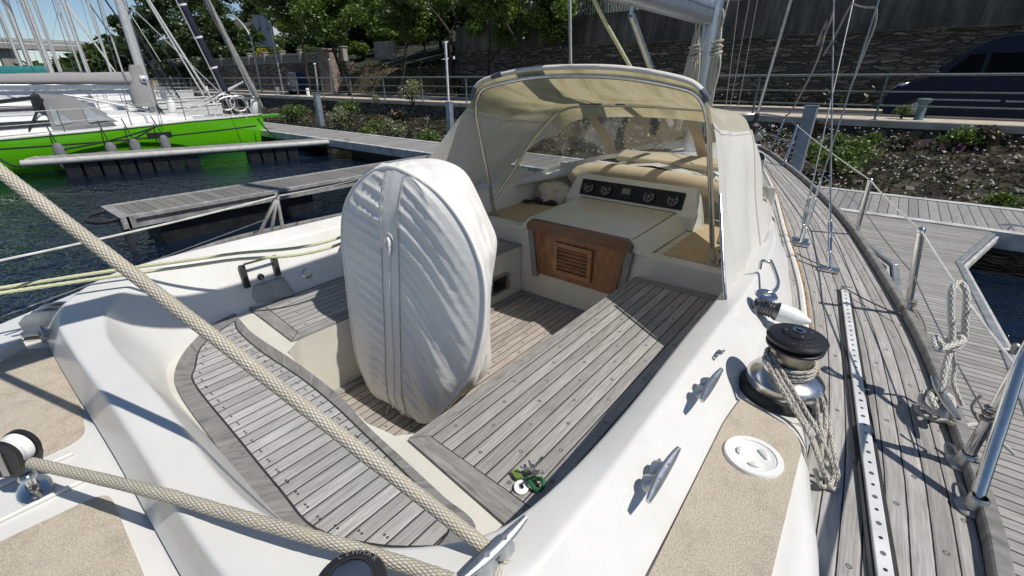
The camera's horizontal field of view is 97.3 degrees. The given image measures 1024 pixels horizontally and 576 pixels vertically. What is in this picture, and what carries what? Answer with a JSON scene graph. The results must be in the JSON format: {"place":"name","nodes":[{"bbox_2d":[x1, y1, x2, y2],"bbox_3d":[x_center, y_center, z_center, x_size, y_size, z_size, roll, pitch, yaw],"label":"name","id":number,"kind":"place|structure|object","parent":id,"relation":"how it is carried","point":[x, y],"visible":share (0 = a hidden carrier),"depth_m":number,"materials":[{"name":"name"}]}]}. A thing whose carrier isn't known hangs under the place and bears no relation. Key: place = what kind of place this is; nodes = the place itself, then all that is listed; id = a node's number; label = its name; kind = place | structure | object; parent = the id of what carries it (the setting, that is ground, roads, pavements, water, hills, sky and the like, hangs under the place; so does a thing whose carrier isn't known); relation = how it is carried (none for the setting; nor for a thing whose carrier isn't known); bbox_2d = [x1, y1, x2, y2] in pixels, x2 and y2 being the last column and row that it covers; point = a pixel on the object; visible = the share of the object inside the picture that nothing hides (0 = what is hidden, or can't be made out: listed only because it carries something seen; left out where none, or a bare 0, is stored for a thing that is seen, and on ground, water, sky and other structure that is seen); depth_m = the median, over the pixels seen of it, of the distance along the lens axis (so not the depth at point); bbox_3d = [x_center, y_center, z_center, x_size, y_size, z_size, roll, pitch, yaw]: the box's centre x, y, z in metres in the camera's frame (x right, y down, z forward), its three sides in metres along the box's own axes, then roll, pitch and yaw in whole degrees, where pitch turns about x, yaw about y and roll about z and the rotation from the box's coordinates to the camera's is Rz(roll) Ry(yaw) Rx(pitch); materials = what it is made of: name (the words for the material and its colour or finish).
{"place":"outdoors","nodes":[
{"label":"outdoors","id":0,"kind":"place"},
{"bbox_2d":[0,0,454,65],"label":"sky","id":1,"kind":"structure","parent":0,"point":[46,7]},
{"bbox_2d":[233,14,255,29],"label":"shore","id":2,"kind":"structure","parent":0,"point":[247,24],"depth_m":94.27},
{"bbox_2d":[11,33,132,83],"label":"wood","id":3,"kind":"object","parent":2,"relation":"on","point":[91,57],"visible":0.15,"depth_m":69.61,"materials":[{"name":"green plant"}]},
{"bbox_2d":[337,59,458,96],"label":"grass bank","id":4,"kind":"structure","parent":0,"point":[428,81],"depth_m":33.54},
{"bbox_2d":[124,0,735,71],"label":"hillside","id":5,"kind":"structure","parent":0,"point":[416,53],"depth_m":39.03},
{"bbox_2d":[116,37,162,79],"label":"evergreen tree","id":6,"kind":"object","parent":5,"relation":"on","point":[124,47],"visible":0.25,"depth_m":63.76,"materials":[{"name":"green plant"}]},
{"bbox_2d":[104,5,188,65],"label":"evergreen tree","id":7,"kind":"object","parent":5,"relation":"on","point":[113,21],"visible":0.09,"depth_m":68.89,"materials":[{"name":"green plant"}]},
{"bbox_2d":[123,25,185,76],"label":"evergreen tree","id":8,"kind":"object","parent":5,"relation":"on","point":[151,38],"visible":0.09,"depth_m":56.83,"materials":[{"name":"green plant"}]},
{"bbox_2d":[127,5,189,61],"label":"evergreen tree","id":9,"kind":"object","parent":5,"relation":"on","point":[140,21],"visible":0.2,"depth_m":59.94,"materials":[{"name":"green plant"}]},
{"bbox_2d":[135,0,235,58],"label":"evergreen tree","id":10,"kind":"object","parent":5,"relation":"on","point":[164,9],"visible":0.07,"depth_m":55.55,"materials":[{"name":"green plant"}]},
{"bbox_2d":[154,31,216,79],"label":"evergreen tree","id":11,"kind":"object","parent":5,"relation":"on","point":[183,71],"visible":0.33,"depth_m":54.59,"materials":[{"name":"green plant"}]},
{"bbox_2d":[173,24,247,79],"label":"evergreen tree","id":12,"kind":"object","parent":5,"relation":"on","point":[185,36],"visible":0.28,"depth_m":51.45,"materials":[{"name":"green plant"}]},
{"bbox_2d":[160,0,267,59],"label":"evergreen tree","id":13,"kind":"object","parent":5,"relation":"on","point":[246,6],"visible":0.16,"depth_m":55.02,"materials":[{"name":"green plant"}]},
{"bbox_2d":[190,0,255,37],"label":"evergreen tree","id":14,"kind":"object","parent":5,"relation":"on","point":[244,17],"visible":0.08,"depth_m":79.33,"materials":[{"name":"green plant"}]},
{"bbox_2d":[190,6,260,60],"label":"evergreen tree","id":15,"kind":"object","parent":5,"relation":"on","point":[201,20],"visible":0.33,"depth_m":48.48,"materials":[{"name":"green plant"}]},
{"bbox_2d":[249,2,287,46],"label":"white house","id":16,"kind":"structure","parent":5,"relation":"on","point":[262,24],"depth_m":64.35,"materials":[{"name":"stone"}]},
{"bbox_2d":[257,32,285,54],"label":"leafy tree","id":17,"kind":"object","parent":5,"relation":"on","point":[264,38],"visible":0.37,"depth_m":46.26,"materials":[{"name":"green plant"}]},
{"bbox_2d":[266,5,310,53],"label":"evergreen tree","id":18,"kind":"object","parent":5,"relation":"on","point":[292,42],"visible":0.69,"depth_m":48.30,"materials":[{"name":"green plant"}]},
{"bbox_2d":[296,23,321,52],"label":"leafy tree","id":19,"kind":"object","parent":5,"relation":"on","point":[309,47],"visible":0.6,"depth_m":41.90,"materials":[{"name":"green plant"}]},
{"bbox_2d":[333,14,369,61],"bbox_3d":[-14.066,-21.555,38.962,3.210,4.256,2.994,-21,32,-38],"label":"leafy tree","id":20,"kind":"object","parent":5,"relation":"on","point":[358,49],"visible":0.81,"depth_m":38.80,"materials":[{"name":"green plant"}]},
{"bbox_2d":[325,1,393,46],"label":"evergreen tree","id":21,"kind":"object","parent":5,"relation":"on","point":[359,33],"visible":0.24,"depth_m":42.93,"materials":[{"name":"green plant"}]},
{"bbox_2d":[365,1,403,45],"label":"leafy tree","id":22,"kind":"object","parent":5,"relation":"on","point":[382,33],"visible":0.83,"depth_m":39.54,"materials":[{"name":"green plant"}]},
{"bbox_2d":[373,40,396,58],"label":"garden wall","id":23,"kind":"structure","parent":5,"relation":"on","point":[384,49],"depth_m":38.14,"materials":[{"name":"grey stone"}]},
{"bbox_2d":[386,7,459,50],"bbox_3d":[-5.815,-21.551,33.810,6.969,6.662,6.687,-23,33,-40],"label":"evergreen tree","id":24,"kind":"object","parent":5,"relation":"on","point":[449,18],"visible":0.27,"depth_m":34.45,"materials":[{"name":"green plant"}]},
{"bbox_2d":[405,4,448,55],"bbox_3d":[-6.651,-20.579,34.429,4.188,5.552,3.905,13,28,25],"label":"leafy tree","id":25,"kind":"object","parent":5,"relation":"on","point":[435,35],"visible":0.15,"depth_m":34.56,"materials":[{"name":"green plant"}]},
{"bbox_2d":[0,92,1023,344],"bbox_3d":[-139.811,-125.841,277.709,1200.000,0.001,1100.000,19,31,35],"label":"water","id":26,"kind":"structure","parent":0,"point":[30,228],"depth_m":7.61,"materials":[{"name":"blue liquid"}]},
{"bbox_2d":[0,37,89,65],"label":"road bridge","id":27,"kind":"structure","parent":26,"relation":"in","point":[4,59],"depth_m":165.08,"materials":[{"name":"concrete"}]},
{"bbox_2d":[0,3,127,93],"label":"white yacht","id":28,"kind":"object","parent":26,"relation":"on","point":[8,35],"visible":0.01,"depth_m":26.93,"materials":[{"name":"paint"}]},
{"bbox_2d":[0,0,175,96],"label":"white yacht","id":29,"kind":"object","parent":26,"relation":"on","point":[45,31],"visible":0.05,"depth_m":24.60,"materials":[{"name":"paint"}]},
{"bbox_2d":[52,0,131,70],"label":"white yacht","id":30,"kind":"object","parent":26,"relation":"on","point":[66,30],"visible":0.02,"depth_m":42.73,"materials":[{"name":"paint"}]},
{"bbox_2d":[0,0,187,104],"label":"white yacht","id":31,"kind":"object","parent":26,"relation":"on","point":[7,8],"visible":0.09,"depth_m":18.14,"materials":[{"name":"paint"}]},
{"bbox_2d":[0,0,208,103],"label":"white yacht","id":32,"kind":"object","parent":26,"relation":"on","point":[191,99],"visible":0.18,"depth_m":22.93,"materials":[{"name":"paint"}]},
{"bbox_2d":[0,0,222,114],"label":"white yacht","id":33,"kind":"object","parent":26,"relation":"on","point":[41,47],"visible":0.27,"depth_m":15.77,"materials":[{"name":"paint"}]},
{"bbox_2d":[49,0,178,89],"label":"white yacht","id":34,"kind":"object","parent":26,"relation":"on","point":[109,29],"visible":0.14,"depth_m":51.76,"materials":[{"name":"paint"}]},
{"bbox_2d":[50,0,193,96],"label":"white yacht","id":35,"kind":"object","parent":26,"relation":"on","point":[186,93],"visible":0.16,"depth_m":34.47,"materials":[{"name":"paint"}]},
{"bbox_2d":[0,0,278,174],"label":"green yacht","id":36,"kind":"object","parent":26,"relation":"on","point":[66,117],"visible":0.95,"depth_m":13.38,"materials":[{"name":"paint"}]},
{"bbox_2d":[45,125,66,168],"bbox_3d":[-11.954,-3.676,11.806,0.433,1.123,0.254,6,25,12],"label":"fender","id":37,"kind":"object","parent":36,"relation":"hanging from","point":[57,148],"visible":0.57,"depth_m":11.73,"materials":[{"name":"plastic"}]},
{"bbox_2d":[64,127,155,149],"bbox_3d":[-11.133,-4.198,12.562,0.050,0.441,2.195,16,29,31],"label":"mooring line","id":38,"kind":"object","parent":36,"relation":"attached to","point":[91,144],"visible":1,"depth_m":12.48,"materials":[{"name":"fabric"}]},
{"bbox_2d":[0,125,255,149],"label":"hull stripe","id":39,"kind":"object","parent":36,"relation":"attached to","point":[26,147],"visible":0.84,"depth_m":12.79,"materials":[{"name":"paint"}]},
{"bbox_2d":[19,138,328,177],"bbox_3d":[-8.992,-3.696,12.949,7.143,0.668,0.770,-16,29,-31],"label":"finger pontoon","id":40,"kind":"object","parent":26,"relation":"on","point":[102,163],"visible":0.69,"depth_m":12.24,"materials":[{"name":"grey wood"}]},
{"bbox_2d":[83,154,431,251],"bbox_3d":[-3.823,-1.702,9.038,1.045,1.011,7.070,19,31,35],"label":"finger pontoon","id":41,"kind":"object","parent":26,"relation":"on","point":[128,216],"visible":0.74,"depth_m":7.38,"materials":[{"name":"grey wood"}]},
{"bbox_2d":[312,94,326,128],"bbox_3d":[-8.024,-6.637,18.824,0.340,2.658,0.500,19,31,35],"label":"mooring pile","id":42,"kind":"object","parent":26,"relation":"in","point":[319,111],"visible":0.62,"depth_m":18.55,"materials":[{"name":"grey metal"}]},
{"bbox_2d":[443,41,453,132],"bbox_3d":[-1.948,-5.096,13.647,0.290,4.205,0.500,19,31,35],"label":"mooring pile","id":43,"kind":"object","parent":26,"relation":"in","point":[449,115],"visible":0.56,"depth_m":13.49,"materials":[{"name":"grey metal"}]},
{"bbox_2d":[0,0,1023,575],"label":"sailboat","id":44,"kind":"object","parent":26,"relation":"on","point":[628,390],"visible":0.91,"depth_m":1.68,"materials":[{"name":"plastic"}]},
{"bbox_2d":[0,242,340,294],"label":"sheet rope","id":45,"kind":"object","parent":44,"relation":"attached to","point":[153,271],"visible":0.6,"depth_m":2.17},
{"bbox_2d":[0,236,340,289],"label":"sheet rope","id":46,"kind":"object","parent":44,"relation":"on","point":[151,265],"visible":0.73,"depth_m":2.23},
{"bbox_2d":[25,457,456,575],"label":"sheet rope","id":47,"kind":"object","parent":44,"relation":"attached to","point":[403,564],"visible":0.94,"depth_m":0.96,"materials":[{"name":"fabric"}]},
{"bbox_2d":[0,163,510,575],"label":"mooring rope","id":48,"kind":"object","parent":44,"relation":"on","point":[426,501],"visible":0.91,"depth_m":0.97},
{"bbox_2d":[252,276,293,303],"bbox_3d":[-1.500,-0.030,2.795,0.238,0.100,0.332,-12,28,-25],"label":"vinyl bag","id":49,"kind":"object","parent":44,"relation":"on","point":[278,289],"visible":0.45,"depth_m":2.70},
{"bbox_2d":[341,158,496,422],"bbox_3d":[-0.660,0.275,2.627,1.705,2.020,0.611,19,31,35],"label":"wheel cover","id":50,"kind":"object","parent":44,"relation":"on","point":[418,243],"visible":1,"depth_m":2.03,"materials":[{"name":"white fabric"}]},
{"bbox_2d":[511,456,545,494],"bbox_3d":[0.053,0.602,1.474,0.110,0.070,0.121,-1,25,-3],"label":"key bunch","id":51,"kind":"object","parent":44,"relation":"on","point":[532,471],"visible":1,"depth_m":1.46,"materials":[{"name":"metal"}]},
{"bbox_2d":[534,182,570,204],"bbox_3d":[0.414,-0.899,4.349,0.380,0.236,0.372,-3,25,-7],"label":"crumpled bag","id":52,"kind":"object","parent":44,"relation":"on","point":[557,192],"visible":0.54,"depth_m":4.21,"materials":[{"name":"beige fabric"}]},
{"bbox_2d":[592,0,660,121],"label":"vang tackle","id":53,"kind":"object","parent":44,"relation":"attached to","point":[609,29],"visible":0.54,"depth_m":3.01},
{"bbox_2d":[568,162,718,203],"bbox_3d":[1.236,-0.889,4.031,1.665,0.346,0.282,20,32,37],"label":"rolled cushion","id":54,"kind":"object","parent":44,"relation":"on","point":[660,176],"visible":0.42,"depth_m":3.99,"materials":[{"name":"beige fabric"}]},
{"bbox_2d":[616,149,718,171],"bbox_3d":[1.449,-1.183,4.163,0.980,0.092,0.198,19,31,35],"label":"flat cushion","id":55,"kind":"object","parent":44,"relation":"on","point":[681,161],"visible":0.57,"depth_m":4.12,"materials":[{"name":"beige fabric"}]},
{"bbox_2d":[677,23,700,130],"bbox_3d":[1.709,-2.473,4.106,0.145,1.980,0.125,4,25,10],"label":"coiled halyard","id":56,"kind":"object","parent":44,"relation":"hanging from","point":[692,67],"visible":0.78,"depth_m":4.23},
{"bbox_2d":[703,0,728,136],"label":"coiled halyard","id":57,"kind":"object","parent":44,"relation":"hanging from","point":[716,51],"visible":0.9,"depth_m":4.12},
{"bbox_2d":[725,0,757,108],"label":"slack halyard","id":58,"kind":"object","parent":44,"relation":"attached to","point":[739,53],"visible":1,"depth_m":4.94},
{"bbox_2d":[762,346,840,491],"bbox_3d":[0.974,0.393,1.473,0.239,0.291,0.406,-5,25,-11],"label":"winch rope","id":59,"kind":"object","parent":44,"relation":"on","point":[779,375],"visible":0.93,"depth_m":1.42,"materials":[{"name":"fabric"}]},
{"bbox_2d":[785,12,833,116],"bbox_3d":[2.162,-1.612,3.290,0.149,0.684,0.033,19,31,35],"label":"frayed cord","id":60,"kind":"object","parent":44,"relation":"hanging from","point":[827,24],"visible":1,"depth_m":3.20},
{"bbox_2d":[822,3,877,79],"bbox_3d":[2.318,-1.689,3.085,0.076,0.487,0.389,-2,25,-5],"label":"tied cord","id":61,"kind":"object","parent":44,"relation":"attached to","point":[871,34],"visible":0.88,"depth_m":2.98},
{"bbox_2d":[895,299,927,334],"bbox_3d":[1.990,0.269,2.232,0.082,0.334,0.352,7,26,15],"label":"rope","id":62,"kind":"object","parent":44,"relation":"attached to","point":[913,303],"visible":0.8,"depth_m":2.27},
{"bbox_2d":[914,280,1015,454],"bbox_3d":[1.876,0.400,1.825,0.990,0.958,0.233,-11,27,-23],"label":"mooring rope","id":63,"kind":"object","parent":44,"relation":"attached to","point":[950,348],"visible":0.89,"depth_m":1.60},
{"bbox_2d":[970,394,996,441],"bbox_3d":[1.443,0.551,1.455,0.047,0.459,0.126,5,25,10],"label":"cord lashing","id":64,"kind":"object","parent":44,"relation":"attached to","point":[983,411],"visible":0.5,"depth_m":1.36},
{"bbox_2d":[260,122,1023,256],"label":"pontoon","id":65,"kind":"object","parent":26,"relation":"on","point":[1005,225],"visible":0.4,"depth_m":7.26,"materials":[{"name":"grey wood"}]},
{"bbox_2d":[790,105,819,172],"bbox_3d":[5.224,-1.917,8.452,0.320,2.790,0.500,19,31,35],"label":"mooring pile","id":66,"kind":"object","parent":26,"relation":"in","point":[807,123],"visible":0.45,"depth_m":8.09,"materials":[{"name":"grey metal"}]},
{"bbox_2d":[843,211,1023,575],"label":"finger pontoon","id":67,"kind":"object","parent":26,"relation":"on","point":[984,363],"visible":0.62,"depth_m":3.63,"materials":[{"name":"grey wood"}]},
{"bbox_2d":[165,90,1023,124],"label":"pavement","id":68,"kind":"structure","parent":0,"point":[930,120],"depth_m":13.16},
{"bbox_2d":[568,0,571,63],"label":"street lamp","id":69,"kind":"object","parent":68,"relation":"on","point":[570,32],"visible":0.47,"depth_m":18.03,"materials":[{"name":"grey metal"}]},
{"bbox_2d":[193,92,1023,133],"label":"quay coping","id":70,"kind":"object","parent":68,"relation":"on","point":[1010,129],"visible":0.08,"depth_m":12.53,"materials":[{"name":"concrete"}]},
{"bbox_2d":[148,73,1023,119],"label":"quay railing","id":71,"kind":"object","parent":70,"relation":"on","point":[754,102],"visible":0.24,"depth_m":13.21,"materials":[{"name":"metal"}]},
{"bbox_2d":[913,98,932,119],"bbox_3d":[11.114,-4.851,12.227,0.336,0.550,0.336,19,31,35],"label":"bollard","id":72,"kind":"object","parent":68,"relation":"on","point":[920,113],"visible":1,"depth_m":12.16,"materials":[{"name":"metal"}]},
{"bbox_2d":[175,88,1023,118],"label":"pavement","id":73,"kind":"structure","parent":0,"point":[820,109],"depth_m":18.58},
{"bbox_2d":[314,48,340,92],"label":"gate pillar","id":74,"kind":"structure","parent":73,"relation":"on","point":[324,55],"depth_m":37.01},
{"bbox_2d":[395,0,473,96],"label":"plane tree","id":75,"kind":"object","parent":73,"relation":"on","point":[441,4],"visible":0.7,"depth_m":28.43,"materials":[{"name":"green plant"}]},
{"bbox_2d":[455,0,1023,108],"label":"retaining wall","id":76,"kind":"structure","parent":73,"relation":"on","point":[918,36],"depth_m":18.31,"materials":[{"name":"stone"}]},
{"bbox_2d":[486,0,736,23],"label":"garden fence","id":77,"kind":"object","parent":76,"relation":"on","point":[606,7],"visible":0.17,"depth_m":23.34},
{"bbox_2d":[193,90,1023,121],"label":"road","id":78,"kind":"structure","parent":0,"point":[948,117],"depth_m":16.33,"materials":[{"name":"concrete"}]},
{"bbox_2d":[149,46,354,91],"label":"balustrade wall","id":79,"kind":"structure","parent":78,"relation":"on","point":[266,65],"depth_m":45.00,"materials":[{"name":"stone"}]},
{"bbox_2d":[249,0,335,94],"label":"plane tree","id":80,"kind":"object","parent":78,"relation":"on","point":[285,23],"visible":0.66,"depth_m":33.68,"materials":[{"name":"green plant"}]},
{"bbox_2d":[287,72,310,94],"bbox_3d":[-16.244,-15.486,34.230,1.560,1.640,1.100,19,31,35],"label":"blue van","id":81,"kind":"object","parent":78,"relation":"on","point":[292,89],"visible":0.66,"depth_m":33.83,"materials":[{"name":"paint"}]},
{"bbox_2d":[288,0,379,95],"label":"plane tree","id":82,"kind":"object","parent":78,"relation":"on","point":[315,15],"visible":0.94,"depth_m":30.33,"materials":[{"name":"green plant"}]},
{"bbox_2d":[341,0,446,97],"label":"plane tree","id":83,"kind":"object","parent":78,"relation":"on","point":[420,22],"visible":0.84,"depth_m":29.62,"materials":[{"name":"green plant"}]},
{"bbox_2d":[456,0,525,67],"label":"plane tree","id":84,"kind":"object","parent":78,"relation":"on","point":[497,8],"visible":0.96,"depth_m":22.94,"materials":[{"name":"green plant"}]},
{"bbox_2d":[453,0,532,75],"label":"plane tree","id":85,"kind":"object","parent":78,"relation":"on","point":[502,33],"visible":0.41,"depth_m":25.02,"materials":[{"name":"green plant"}]},
{"bbox_2d":[523,0,579,63],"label":"plane tree","id":86,"kind":"object","parent":78,"relation":"on","point":[555,15],"visible":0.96,"depth_m":23.22,"materials":[{"name":"green plant"}]},
{"bbox_2d":[882,33,1023,117],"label":"parked van","id":87,"kind":"object","parent":78,"relation":"on","point":[1003,54],"visible":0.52,"depth_m":12.49,"materials":[{"name":"blue paint"}]},
{"bbox_2d":[211,102,1023,208],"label":"bank","id":88,"kind":"structure","parent":0,"point":[939,193],"depth_m":10.96,"materials":[{"name":"plant"}]},
{"bbox_2d":[277,104,303,121],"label":"green shrub","id":89,"kind":"object","parent":88,"relation":"on","point":[291,112],"visible":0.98,"depth_m":25.51,"materials":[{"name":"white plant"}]},
{"bbox_2d":[326,105,351,128],"bbox_3d":[-8.525,-8.358,22.438,1.258,1.406,1.131,-1,25,-3],"label":"pale shrub","id":90,"kind":"object","parent":88,"relation":"on","point":[338,114],"visible":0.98,"depth_m":22.22,"materials":[{"name":"green plant"}]},
{"bbox_2d":[336,99,360,119],"bbox_3d":[-8.844,-9.611,24.305,1.440,1.093,1.155,-8,26,-16],"label":"green shrub","id":91,"kind":"object","parent":88,"relation":"on","point":[345,103],"visible":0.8,"depth_m":24.17,"materials":[{"name":"green plant"}]},
{"bbox_2d":[381,118,408,137],"bbox_3d":[-4.778,-6.373,18.495,0.925,1.150,1.029,9,26,19],"label":"pale shrub","id":92,"kind":"object","parent":88,"relation":"on","point":[391,126],"visible":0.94,"depth_m":18.29,"materials":[{"name":"green plant"}]},
{"bbox_2d":[398,78,422,109],"bbox_3d":[-4.891,-9.568,22.223,1.315,1.470,1.182,6,26,14],"label":"pale shrub","id":93,"kind":"object","parent":88,"relation":"on","point":[409,87],"visible":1,"depth_m":22.02,"materials":[{"name":"green plant"}]},
{"bbox_2d":[412,128,443,141],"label":"green shrub","id":94,"kind":"object","parent":88,"relation":"on","point":[427,136],"visible":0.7,"depth_m":16.77,"materials":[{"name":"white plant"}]},
{"bbox_2d":[194,94,1023,144],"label":"quay wall","id":95,"kind":"structure","parent":88,"relation":"on","point":[436,112],"depth_m":16.74,"materials":[{"name":"stone"}]},
{"bbox_2d":[263,59,1023,204],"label":"dry weeds","id":96,"kind":"object","parent":88,"relation":"on","point":[934,188],"visible":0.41,"depth_m":14.17,"materials":[{"name":"plant"}]},
{"bbox_2d":[264,61,1023,201],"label":"ground cover","id":97,"kind":"object","parent":88,"relation":"on","point":[906,166],"visible":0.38,"depth_m":14.23,"materials":[{"name":"green"}]},
{"bbox_2d":[297,110,1023,193],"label":"bank stones","id":98,"kind":"object","parent":88,"relation":"on","point":[1020,188],"visible":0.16,"depth_m":10.56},
{"bbox_2d":[806,145,869,176],"bbox_3d":[7.481,-2.844,10.419,0.945,0.895,1.178,-15,29,-30],"label":"green shrub","id":99,"kind":"object","parent":88,"relation":"on","point":[846,156],"visible":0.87,"depth_m":10.22,"materials":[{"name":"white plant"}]},
{"bbox_2d":[823,133,852,148],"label":"green shrub","id":100,"kind":"object","parent":88,"relation":"on","point":[840,139],"visible":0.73,"depth_m":11.93,"materials":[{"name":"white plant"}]},
{"bbox_2d":[833,137,883,163],"bbox_3d":[8.349,-3.245,10.896,1.047,0.795,0.840,1,25,2],"label":"green shrub","id":101,"kind":"object","parent":88,"relation":"on","point":[858,144],"visible":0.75,"depth_m":10.73,"materials":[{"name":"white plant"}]},
{"bbox_2d":[759,126,1023,203],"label":"white flowers","id":102,"kind":"object","parent":88,"relation":"on","point":[906,160],"visible":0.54,"depth_m":10.10,"materials":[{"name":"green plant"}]},
{"bbox_2d":[894,134,922,150],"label":"brown weed","id":103,"kind":"object","parent":88,"relation":"on","point":[905,143],"visible":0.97,"depth_m":11.25,"materials":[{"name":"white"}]},
{"bbox_2d":[934,125,986,150],"bbox_3d":[10.771,-3.550,10.867,0.916,0.696,0.735,4,25,8],"label":"green shrub","id":104,"kind":"object","parent":88,"relation":"on","point":[960,135],"visible":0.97,"depth_m":10.75,"materials":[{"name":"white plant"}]},
{"bbox_2d":[971,124,1011,149],"bbox_3d":[11.270,-3.492,10.715,0.694,0.721,0.804,6,25,12],"label":"brown weed","id":105,"kind":"object","parent":88,"relation":"on","point":[989,133],"visible":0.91,"depth_m":10.62,"materials":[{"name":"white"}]},
{"bbox_2d":[973,190,1023,208],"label":"green shrub","id":106,"kind":"object","parent":88,"relation":"on","point":[1002,200],"visible":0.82,"depth_m":8.09,"materials":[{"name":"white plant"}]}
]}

